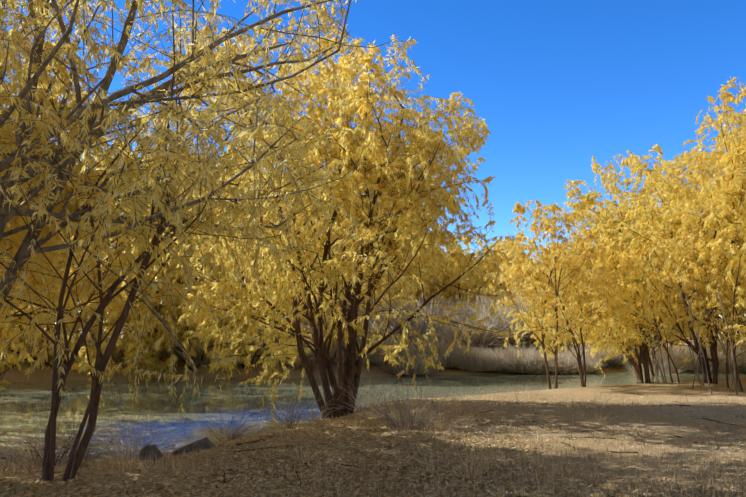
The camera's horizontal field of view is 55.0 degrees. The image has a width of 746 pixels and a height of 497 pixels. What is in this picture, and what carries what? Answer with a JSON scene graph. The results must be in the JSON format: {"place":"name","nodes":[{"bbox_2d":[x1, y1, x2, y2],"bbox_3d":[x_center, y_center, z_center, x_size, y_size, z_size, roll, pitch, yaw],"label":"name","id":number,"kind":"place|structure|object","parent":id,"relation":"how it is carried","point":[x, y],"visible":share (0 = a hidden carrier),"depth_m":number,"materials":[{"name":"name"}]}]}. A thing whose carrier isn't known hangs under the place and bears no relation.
{"place":"outdoors","nodes":[
{"label":"outdoors","id":0,"kind":"place"},
{"bbox_2d":[0,328,745,496],"bbox_3d":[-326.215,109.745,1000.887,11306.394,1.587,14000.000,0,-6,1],"label":"terrain","id":1,"kind":"structure","parent":0,"point":[648,417],"depth_m":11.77,"materials":[{"name":"brown soil"}]},
{"bbox_2d":[0,315,17,360],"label":"willow shrub","id":2,"kind":"object","parent":1,"relation":"on","point":[15,323],"depth_m":28.60,"materials":[{"name":"yellow plant"}]},
{"bbox_2d":[0,437,41,465],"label":"weed clump","id":3,"kind":"object","parent":1,"relation":"on","point":[15,459],"depth_m":10.21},
{"bbox_2d":[0,407,75,466],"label":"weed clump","id":4,"kind":"object","parent":1,"relation":"on","point":[31,464],"depth_m":10.12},
{"bbox_2d":[0,290,82,372],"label":"tree","id":5,"kind":"object","parent":1,"relation":"on","point":[70,326],"visible":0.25,"depth_m":28.52,"materials":[{"name":"yellow plant"}]},
{"bbox_2d":[7,325,88,362],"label":"dry bush","id":6,"kind":"object","parent":1,"relation":"on","point":[30,349],"visible":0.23,"depth_m":28.93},
{"bbox_2d":[0,82,107,299],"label":"tree","id":7,"kind":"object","parent":1,"relation":"on","point":[75,264],"depth_m":16.33,"materials":[{"name":"yellow plant"}]},
{"bbox_2d":[3,150,117,329],"bbox_3d":[-17.878,-0.645,36.540,11.475,12.460,11.916,0,-6,1],"label":"willow","id":8,"kind":"object","parent":1,"relation":"on","point":[44,256],"depth_m":38.01,"materials":[{"name":"yellow plant"}]},
{"bbox_2d":[1,398,120,465],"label":"weed clump","id":9,"kind":"object","parent":1,"relation":"on","point":[67,453],"depth_m":10.32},
{"bbox_2d":[0,38,122,346],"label":"tree","id":10,"kind":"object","parent":1,"relation":"on","point":[11,245],"depth_m":10.51,"materials":[{"name":"yellow plant"}]},
{"bbox_2d":[25,424,100,466],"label":"weed clump","id":11,"kind":"object","parent":1,"relation":"on","point":[60,460],"depth_m":10.11,"materials":[{"name":"brown plant"}]},
{"bbox_2d":[33,402,116,463],"bbox_3d":[-4.263,2.653,10.179,1.198,0.881,1.602,2,-7,-21],"label":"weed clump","id":12,"kind":"object","parent":1,"relation":"on","point":[81,439],"depth_m":10.39,"materials":[{"name":"brown plant"}]},
{"bbox_2d":[0,253,163,383],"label":"tree","id":13,"kind":"object","parent":1,"relation":"on","point":[11,358],"visible":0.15,"depth_m":27.39,"materials":[{"name":"yellow plant"}]},
{"bbox_2d":[12,141,171,342],"bbox_3d":[-14.366,0.282,31.745,11.515,10.534,9.688,0,-6,1],"label":"willow","id":14,"kind":"object","parent":1,"relation":"on","point":[136,253],"visible":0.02,"depth_m":30.73,"materials":[{"name":"yellow plant"}]},
{"bbox_2d":[69,329,131,362],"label":"dry bush","id":15,"kind":"object","parent":1,"relation":"on","point":[119,353],"visible":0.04,"depth_m":29.98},
{"bbox_2d":[96,435,131,461],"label":"weed clump","id":16,"kind":"object","parent":1,"relation":"on","point":[111,453],"depth_m":10.88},
{"bbox_2d":[57,392,184,461],"bbox_3d":[-3.816,2.572,10.388,2.082,1.039,2.074,0,-6,1],"label":"weed clump","id":17,"kind":"object","parent":1,"relation":"on","point":[116,454],"depth_m":10.45,"materials":[{"name":"plant"}]},
{"bbox_2d":[89,413,166,460],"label":"weed clump","id":18,"kind":"object","parent":1,"relation":"on","point":[132,442],"depth_m":10.50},
{"bbox_2d":[64,261,197,381],"bbox_3d":[-9.695,3.207,29.973,5.150,5.559,5.337,-4,-8,36],"label":"willow shrub","id":19,"kind":"object","parent":1,"relation":"on","point":[157,363],"visible":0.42,"depth_m":28.95,"materials":[{"name":"yellow plant"}]},
{"bbox_2d":[55,125,241,334],"bbox_3d":[-12.024,-0.514,38.242,11.729,12.282,12.903,0,-6,1],"label":"willow","id":20,"kind":"object","parent":1,"relation":"on","point":[97,159],"visible":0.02,"depth_m":34.78,"materials":[{"name":"yellow plant"}]},
{"bbox_2d":[139,444,162,460],"bbox_3d":[-3.032,2.885,9.841,0.298,0.375,0.414,0,-6,4],"label":"shore rock","id":21,"kind":"object","parent":1,"relation":"on","point":[150,450],"visible":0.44,"depth_m":9.75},
{"bbox_2d":[120,331,190,361],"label":"dry bush","id":22,"kind":"object","parent":1,"relation":"on","point":[162,354],"visible":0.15,"depth_m":30.73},
{"bbox_2d":[0,0,336,481],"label":"willow","id":23,"kind":"object","parent":1,"relation":"on","point":[200,209],"visible":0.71,"depth_m":8.03,"materials":[{"name":"yellow plant"}]},
{"bbox_2d":[89,148,252,336],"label":"willow","id":24,"kind":"object","parent":1,"relation":"on","point":[173,236],"depth_m":44.56,"materials":[{"name":"yellow plant"}]},
{"bbox_2d":[83,151,276,336],"bbox_3d":[-9.140,-0.121,33.205,9.774,10.218,11.400,0,-6,1],"label":"willow","id":25,"kind":"object","parent":1,"relation":"on","point":[169,262],"visible":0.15,"depth_m":30.24,"materials":[{"name":"yellow plant"}]},
{"bbox_2d":[122,258,260,378],"bbox_3d":[-7.621,2.886,30.542,5.881,5.306,5.265,6,-9,-44],"label":"willow shrub","id":26,"kind":"object","parent":1,"relation":"on","point":[144,362],"visible":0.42,"depth_m":29.49,"materials":[{"name":"yellow plant"}]},
{"bbox_2d":[173,437,215,454],"bbox_3d":[-2.540,2.912,10.344,0.684,0.282,0.434,1,-1,-40],"label":"shore rock","id":27,"kind":"object","parent":1,"relation":"on","point":[206,443],"visible":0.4,"depth_m":10.26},
{"bbox_2d":[167,331,234,363],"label":"dry bush","id":28,"kind":"object","parent":1,"relation":"on","point":[197,359],"visible":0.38,"depth_m":30.83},
{"bbox_2d":[0,0,411,411],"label":"willow","id":29,"kind":"object","parent":1,"relation":"on","point":[109,119],"visible":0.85,"depth_m":7.95,"materials":[{"name":"yellow plant"}]},
{"bbox_2d":[203,387,273,440],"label":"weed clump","id":30,"kind":"object","parent":1,"relation":"on","point":[229,431],"depth_m":12.32,"materials":[{"name":"brown plant"}]},
{"bbox_2d":[202,326,284,363],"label":"dry bush","id":31,"kind":"object","parent":1,"relation":"on","point":[254,359],"visible":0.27,"depth_m":30.95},
{"bbox_2d":[163,155,327,304],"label":"willow","id":32,"kind":"object","parent":1,"relation":"on","point":[244,270],"visible":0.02,"depth_m":40.32,"materials":[{"name":"yellow plant"}]},
{"bbox_2d":[185,264,307,379],"bbox_3d":[-5.430,3.122,30.253,5.841,5.477,5.912,0,-6,1],"label":"willow shrub","id":33,"kind":"object","parent":1,"relation":"on","point":[230,353],"visible":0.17,"depth_m":28.68,"materials":[{"name":"plant"}]},
{"bbox_2d":[158,144,366,368],"bbox_3d":[-5.442,0.232,32.928,10.446,10.335,7.864,-4,-7,34],"label":"willow","id":34,"kind":"object","parent":1,"relation":"on","point":[236,294],"visible":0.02,"depth_m":32.02,"materials":[{"name":"yellow plant"}]},
{"bbox_2d":[239,385,323,429],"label":"weed stalks","id":35,"kind":"object","parent":1,"relation":"on","point":[289,426],"depth_m":12.86,"materials":[{"name":"brown plant"}]},
{"bbox_2d":[257,388,317,426],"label":"weed clump","id":36,"kind":"object","parent":1,"relation":"on","point":[286,412],"depth_m":14.16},
{"bbox_2d":[253,383,341,424],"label":"weed clump","id":37,"kind":"object","parent":1,"relation":"on","point":[293,413],"depth_m":14.57,"materials":[{"name":"brown plant"}]},
{"bbox_2d":[263,335,333,355],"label":"dry bush","id":38,"kind":"object","parent":1,"relation":"on","point":[278,336],"depth_m":31.48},
{"bbox_2d":[224,242,378,375],"bbox_3d":[-3.297,2.622,31.320,6.455,6.162,6.628,-3,-7,23],"label":"tree","id":39,"kind":"object","parent":1,"relation":"on","point":[324,337],"visible":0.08,"depth_m":30.55,"materials":[{"name":"yellow plant"}]},
{"bbox_2d":[279,435,330,463],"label":"dry grass tuft","id":40,"kind":"object","parent":1,"relation":"on","point":[302,456],"depth_m":9.09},
{"bbox_2d":[278,343,334,365],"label":"dry bush","id":41,"kind":"object","parent":1,"relation":"on","point":[311,362],"visible":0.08,"depth_m":30.17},
{"bbox_2d":[264,372,349,426],"bbox_3d":[-1.315,3.022,14.588,1.755,1.035,1.789,4,-7,-30],"label":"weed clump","id":42,"kind":"object","parent":1,"relation":"on","point":[311,419],"depth_m":14.60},
{"bbox_2d":[113,0,520,425],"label":"willow","id":43,"kind":"object","parent":1,"relation":"on","point":[385,178],"visible":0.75,"depth_m":14.62,"materials":[{"name":"yellow plant"}]},
{"bbox_2d":[304,340,358,362],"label":"dry bush","id":44,"kind":"object","parent":1,"relation":"on","point":[332,354],"visible":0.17,"depth_m":30.36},
{"bbox_2d":[331,362,411,416],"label":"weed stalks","id":45,"kind":"object","parent":1,"relation":"on","point":[362,412],"depth_m":13.83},
{"bbox_2d":[0,373,745,496],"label":"dry grass blades","id":46,"kind":"object","parent":1,"relation":"on","point":[99,464],"visible":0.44,"depth_m":8.74,"materials":[{"name":"plant"}]},
{"bbox_2d":[329,301,418,339],"bbox_3d":[-0.303,4.234,41.477,7.447,3.205,7.183,0,-6,1],"label":"tall brush","id":47,"kind":"object","parent":1,"relation":"on","point":[372,328],"visible":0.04,"depth_m":39.78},
{"bbox_2d":[355,388,393,409],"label":"weed clump","id":48,"kind":"object","parent":1,"relation":"on","point":[370,398],"depth_m":17.34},
{"bbox_2d":[334,332,416,362],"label":"dry bush","id":49,"kind":"object","parent":1,"relation":"on","point":[375,357],"visible":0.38,"depth_m":30.86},
{"bbox_2d":[358,378,394,405],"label":"weed clump","id":50,"kind":"object","parent":1,"relation":"on","point":[374,394],"depth_m":17.45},
{"bbox_2d":[41,403,743,496],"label":"fallen sticks","id":51,"kind":"object","parent":1,"relation":"on","point":[254,441],"depth_m":10.59,"materials":[{"name":"wood"}]},
{"bbox_2d":[366,337,424,363],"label":"dry bush","id":52,"kind":"object","parent":1,"relation":"on","point":[411,347],"visible":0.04,"depth_m":31.77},
{"bbox_2d":[358,296,447,342],"bbox_3d":[1.018,4.395,41.172,7.598,3.270,7.822,0,-6,1],"label":"tall brush","id":53,"kind":"object","parent":1,"relation":"on","point":[396,326],"visible":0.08,"depth_m":39.77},
{"bbox_2d":[372,350,446,374],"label":"dry bush","id":54,"kind":"object","parent":1,"relation":"on","point":[419,362],"visible":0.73,"depth_m":30.98,"materials":[{"name":"plant"}]},
{"bbox_2d":[354,371,472,431],"bbox_3d":[0.610,2.582,12.055,2.208,1.023,2.280,0,-6,1],"label":"twiggy shrub","id":55,"kind":"object","parent":1,"relation":"on","point":[420,422],"visible":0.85,"depth_m":11.99,"materials":[{"name":"plant"}]},
{"bbox_2d":[363,293,472,346],"bbox_3d":[2.559,4.390,41.201,8.065,3.900,7.888,0,-6,1],"label":"tall brush","id":56,"kind":"object","parent":1,"relation":"on","point":[424,321],"visible":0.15,"depth_m":39.61,"materials":[{"name":"plant"}]},
{"bbox_2d":[366,230,475,309],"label":"willow","id":57,"kind":"object","parent":1,"relation":"on","point":[441,260],"visible":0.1,"depth_m":49.55,"materials":[{"name":"yellow plant"}]},
{"bbox_2d":[368,216,481,315],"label":"willow","id":58,"kind":"object","parent":1,"relation":"on","point":[451,288],"visible":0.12,"depth_m":46.59,"materials":[{"name":"yellow plant"}]},
{"bbox_2d":[396,335,469,362],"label":"dry bush","id":59,"kind":"object","parent":1,"relation":"on","point":[439,347],"visible":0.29,"depth_m":32.41,"materials":[{"name":"plant"}]},
{"bbox_2d":[391,249,484,312],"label":"willow","id":60,"kind":"object","parent":1,"relation":"on","point":[457,261],"visible":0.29,"depth_m":48.06,"materials":[{"name":"yellow plant"}]},
{"bbox_2d":[412,403,464,431],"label":"dry grass tuft","id":61,"kind":"object","parent":1,"relation":"on","point":[445,428],"depth_m":11.72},
{"bbox_2d":[404,296,487,316],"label":"tall brush","id":62,"kind":"object","parent":1,"relation":"on","point":[441,307],"visible":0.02,"depth_m":43.19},
{"bbox_2d":[427,346,474,367],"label":"dry bush","id":63,"kind":"object","parent":1,"relation":"on","point":[452,364],"visible":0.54,"depth_m":32.18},
{"bbox_2d":[443,345,490,360],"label":"dry bush","id":64,"kind":"object","parent":1,"relation":"on","point":[472,350],"visible":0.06,"depth_m":33.06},
{"bbox_2d":[397,231,540,305],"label":"willow","id":65,"kind":"object","parent":1,"relation":"on","point":[459,247],"visible":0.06,"depth_m":49.67,"materials":[{"name":"yellow plant"}]},
{"bbox_2d":[425,429,516,479],"bbox_3d":[1.196,2.361,8.267,0.912,0.564,1.063,-5,-8,41],"label":"dry grass tuft","id":66,"kind":"object","parent":1,"relation":"on","point":[466,472],"depth_m":8.23,"materials":[{"name":"plant"}]},
{"bbox_2d":[412,294,530,351],"bbox_3d":[5.596,4.287,39.788,7.660,3.620,7.353,-4,-7,33],"label":"tall brush","id":67,"kind":"object","parent":1,"relation":"on","point":[478,340],"visible":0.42,"depth_m":38.46,"materials":[{"name":"plant"}]},
{"bbox_2d":[453,346,513,370],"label":"dry bush","id":68,"kind":"object","parent":1,"relation":"on","point":[479,365],"visible":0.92,"depth_m":32.13,"materials":[{"name":"plant"}]},
{"bbox_2d":[445,232,534,283],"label":"willow","id":69,"kind":"object","parent":1,"relation":"on","point":[500,243],"visible":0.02,"depth_m":56.07,"materials":[{"name":"yellow plant"}]},
{"bbox_2d":[452,295,529,348],"bbox_3d":[7.230,4.528,41.655,7.394,3.661,7.791,1,-6,-13],"label":"tall brush","id":70,"kind":"object","parent":1,"relation":"on","point":[489,317],"depth_m":39.98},
{"bbox_2d":[471,348,529,369],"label":"dry bush","id":71,"kind":"object","parent":1,"relation":"on","point":[518,360],"visible":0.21,"depth_m":32.27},
{"bbox_2d":[461,245,549,311],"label":"willow","id":72,"kind":"object","parent":1,"relation":"on","point":[491,266],"visible":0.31,"depth_m":47.91,"materials":[{"name":"yellow plant"}]},
{"bbox_2d":[453,281,576,352],"bbox_3d":[8.661,3.889,39.879,9.066,4.521,9.512,0,-6,1],"label":"tall brush","id":73,"kind":"object","parent":1,"relation":"on","point":[524,339],"visible":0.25,"depth_m":38.44,"materials":[{"name":"plant"}]},
{"bbox_2d":[482,343,554,372],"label":"dry bush","id":74,"kind":"object","parent":1,"relation":"on","point":[516,369],"visible":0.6,"depth_m":32.23,"materials":[{"name":"plant"}]},
{"bbox_2d":[509,351,571,373],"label":"dry bush","id":75,"kind":"object","parent":1,"relation":"on","point":[536,370],"visible":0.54,"depth_m":32.13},
{"bbox_2d":[483,200,623,388],"bbox_3d":[6.020,1.595,23.970,4.417,6.594,4.233,0,-6,1],"label":"willow","id":76,"kind":"object","parent":1,"relation":"on","point":[525,265],"visible":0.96,"depth_m":23.45,"materials":[{"name":"yellow plant"}]},
{"bbox_2d":[496,293,610,352],"bbox_3d":[10.222,4.010,39.825,8.543,4.177,9.049,0,-6,1],"label":"tall brush","id":77,"kind":"object","parent":1,"relation":"on","point":[530,333],"visible":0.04,"depth_m":38.20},
{"bbox_2d":[528,350,596,374],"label":"dry bush","id":78,"kind":"object","parent":1,"relation":"on","point":[567,370],"visible":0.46,"depth_m":32.21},
{"bbox_2d":[522,240,635,386],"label":"tree","id":79,"kind":"object","parent":1,"relation":"on","point":[581,338],"visible":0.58,"depth_m":24.85,"materials":[{"name":"yellow plant"}]},
{"bbox_2d":[554,344,606,363],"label":"dry bush","id":80,"kind":"object","parent":1,"relation":"on","point":[586,353],"visible":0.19,"depth_m":34.08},
{"bbox_2d":[559,353,608,372],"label":"dry bush","id":81,"kind":"object","parent":1,"relation":"on","point":[588,369],"visible":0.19,"depth_m":32.63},
{"bbox_2d":[528,260,648,344],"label":"willow","id":82,"kind":"object","parent":1,"relation":"on","point":[531,296],"depth_m":38.54,"materials":[{"name":"yellow plant"}]},
{"bbox_2d":[578,392,608,407],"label":"dry grass tuft","id":83,"kind":"object","parent":1,"relation":"on","point":[594,404],"depth_m":14.08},
{"bbox_2d":[569,343,622,364],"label":"dry bush","id":84,"kind":"object","parent":1,"relation":"on","point":[606,362],"visible":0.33,"depth_m":34.04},
{"bbox_2d":[588,406,613,421],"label":"dry grass tuft","id":85,"kind":"object","parent":1,"relation":"on","point":[600,418],"depth_m":12.97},
{"bbox_2d":[589,342,638,364],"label":"dry bush","id":86,"kind":"object","parent":1,"relation":"on","point":[624,363],"visible":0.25,"depth_m":34.08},
{"bbox_2d":[551,153,698,375],"bbox_3d":[11.591,1.246,32.696,8.856,10.226,7.293,5,-8,-39],"label":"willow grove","id":87,"kind":"object","parent":1,"relation":"on","point":[611,166],"visible":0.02,"depth_m":30.94,"materials":[{"name":"yellow plant"}]},
{"bbox_2d":[524,180,731,379],"bbox_3d":[10.205,1.521,29.205,8.014,8.941,7.676,0,-6,1],"label":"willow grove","id":88,"kind":"object","parent":1,"relation":"on","point":[584,205],"visible":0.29,"depth_m":28.19,"materials":[{"name":"yellow plant"}]},
{"bbox_2d":[598,343,670,365],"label":"dry bush","id":89,"kind":"object","parent":1,"relation":"on","point":[629,363],"visible":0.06,"depth_m":34.11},
{"bbox_2d":[568,229,714,382],"bbox_3d":[10.266,2.139,27.834,5.809,7.207,5.917,0,-6,1],"label":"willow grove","id":90,"kind":"object","parent":1,"relation":"on","point":[641,357],"visible":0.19,"depth_m":27.32,"materials":[{"name":"yellow plant"}]},
{"bbox_2d":[609,228,681,382],"bbox_3d":[10.274,2.153,26.314,2.750,5.778,3.872,-5,-8,39],"label":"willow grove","id":91,"kind":"object","parent":1,"relation":"on","point":[635,294],"visible":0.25,"depth_m":25.99,"materials":[{"name":"plant"}]},
{"bbox_2d":[617,355,685,375],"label":"dry bush","id":92,"kind":"object","parent":1,"relation":"on","point":[659,372],"visible":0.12,"depth_m":31.98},
{"bbox_2d":[565,113,745,371],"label":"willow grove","id":93,"kind":"object","parent":1,"relation":"on","point":[701,177],"visible":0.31,"depth_m":27.50,"materials":[{"name":"yellow plant"}]},
{"bbox_2d":[623,344,690,369],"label":"dry bush","id":94,"kind":"object","parent":1,"relation":"on","point":[666,359],"visible":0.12,"depth_m":33.28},
{"bbox_2d":[573,143,745,383],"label":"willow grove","id":95,"kind":"object","parent":1,"relation":"on","point":[666,165],"visible":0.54,"depth_m":25.12,"materials":[{"name":"yellow plant"}]},
{"bbox_2d":[615,178,740,349],"bbox_3d":[14.995,0.851,38.882,9.751,10.149,8.860,5,-8,-42],"label":"willow","id":96,"kind":"object","parent":1,"relation":"on","point":[656,205],"visible":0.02,"depth_m":37.96,"materials":[{"name":"yellow plant"}]},
{"bbox_2d":[657,348,700,371],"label":"dry bush","id":97,"kind":"object","parent":1,"relation":"on","point":[687,367],"visible":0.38,"depth_m":33.19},
{"bbox_2d":[618,77,745,358],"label":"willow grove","id":98,"kind":"object","parent":1,"relation":"on","point":[710,207],"visible":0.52,"depth_m":23.20,"materials":[{"name":"yellow plant"}]},
{"bbox_2d":[629,206,738,395],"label":"bare saplings","id":99,"kind":"object","parent":1,"relation":"on","point":[730,367],"visible":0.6,"depth_m":23.37,"materials":[{"name":"brown plant"}]},
{"bbox_2d":[629,107,745,336],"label":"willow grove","id":100,"kind":"object","parent":1,"relation":"on","point":[710,108],"visible":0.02,"depth_m":31.11,"materials":[{"name":"yellow plant"}]},
{"bbox_2d":[665,343,725,368],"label":"dry bush","id":101,"kind":"object","parent":1,"relation":"on","point":[687,352],"visible":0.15,"depth_m":33.63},
{"bbox_2d":[657,82,745,323],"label":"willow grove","id":102,"kind":"object","parent":1,"relation":"on","point":[685,191],"visible":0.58,"depth_m":23.16,"materials":[{"name":"yellow plant"}]},
{"bbox_2d":[658,239,745,387],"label":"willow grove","id":103,"kind":"object","parent":1,"relation":"on","point":[688,282],"visible":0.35,"depth_m":23.88,"materials":[{"name":"plant"}]},
{"bbox_2d":[664,200,744,351],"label":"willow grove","id":104,"kind":"object","parent":1,"relation":"on","point":[743,348],"visible":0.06,"depth_m":28.16,"materials":[{"name":"yellow plant"}]},
{"bbox_2d":[675,347,742,372],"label":"dry bush","id":105,"kind":"object","parent":1,"relation":"on","point":[700,370],"visible":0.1,"depth_m":33.09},
{"bbox_2d":[676,217,745,391],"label":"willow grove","id":106,"kind":"object","parent":1,"relation":"on","point":[726,233],"visible":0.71,"depth_m":22.72,"materials":[{"name":"plant"}]},
{"bbox_2d":[677,347,745,371],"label":"dry bush","id":107,"kind":"object","parent":1,"relation":"on","point":[724,360],"visible":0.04,"depth_m":33.38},
{"bbox_2d":[688,111,745,301],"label":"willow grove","id":108,"kind":"object","parent":1,"relation":"on","point":[723,162],"visible":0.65,"depth_m":22.25,"materials":[{"name":"yellow plant"}]},
{"bbox_2d":[688,119,745,344],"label":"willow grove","id":109,"kind":"object","parent":1,"relation":"on","point":[744,123],"depth_m":30.22,"materials":[{"name":"yellow plant"}]},
{"bbox_2d":[689,103,745,344],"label":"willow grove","id":110,"kind":"object","parent":1,"relation":"on","point":[713,236],"visible":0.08,"depth_m":26.54,"materials":[{"name":"yellow plant"}]},
{"bbox_2d":[689,188,745,342],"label":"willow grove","id":111,"kind":"object","parent":1,"relation":"on","point":[716,319],"visible":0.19,"depth_m":24.51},
{"bbox_2d":[705,249,745,336],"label":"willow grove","id":112,"kind":"object","parent":1,"relation":"on","point":[727,291],"visible":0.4,"depth_m":22.61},
{"bbox_2d":[706,337,745,354],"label":"dry bush","id":113,"kind":"object","parent":1,"relation":"on","point":[737,348],"visible":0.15,"depth_m":35.16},
{"bbox_2d":[708,349,745,371],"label":"dry bush","id":114,"kind":"object","parent":1,"relation":"on","point":[742,368],"visible":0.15,"depth_m":33.42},
{"bbox_2d":[0,372,745,462],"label":"pond water","id":115,"kind":"structure","parent":0,"point":[74,392],"depth_m":21.59,"materials":[{"name":"liquid"}]},
{"bbox_2d":[0,375,719,466],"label":"floating leaves","id":116,"kind":"object","parent":115,"relation":"on","point":[66,444],"visible":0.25,"depth_m":13.78,"materials":[{"name":"yellow plant"}]},
{"bbox_2d":[0,0,745,325],"label":"sky","id":117,"kind":"structure","parent":0,"point":[555,84],"materials":[{"name":"blue"}]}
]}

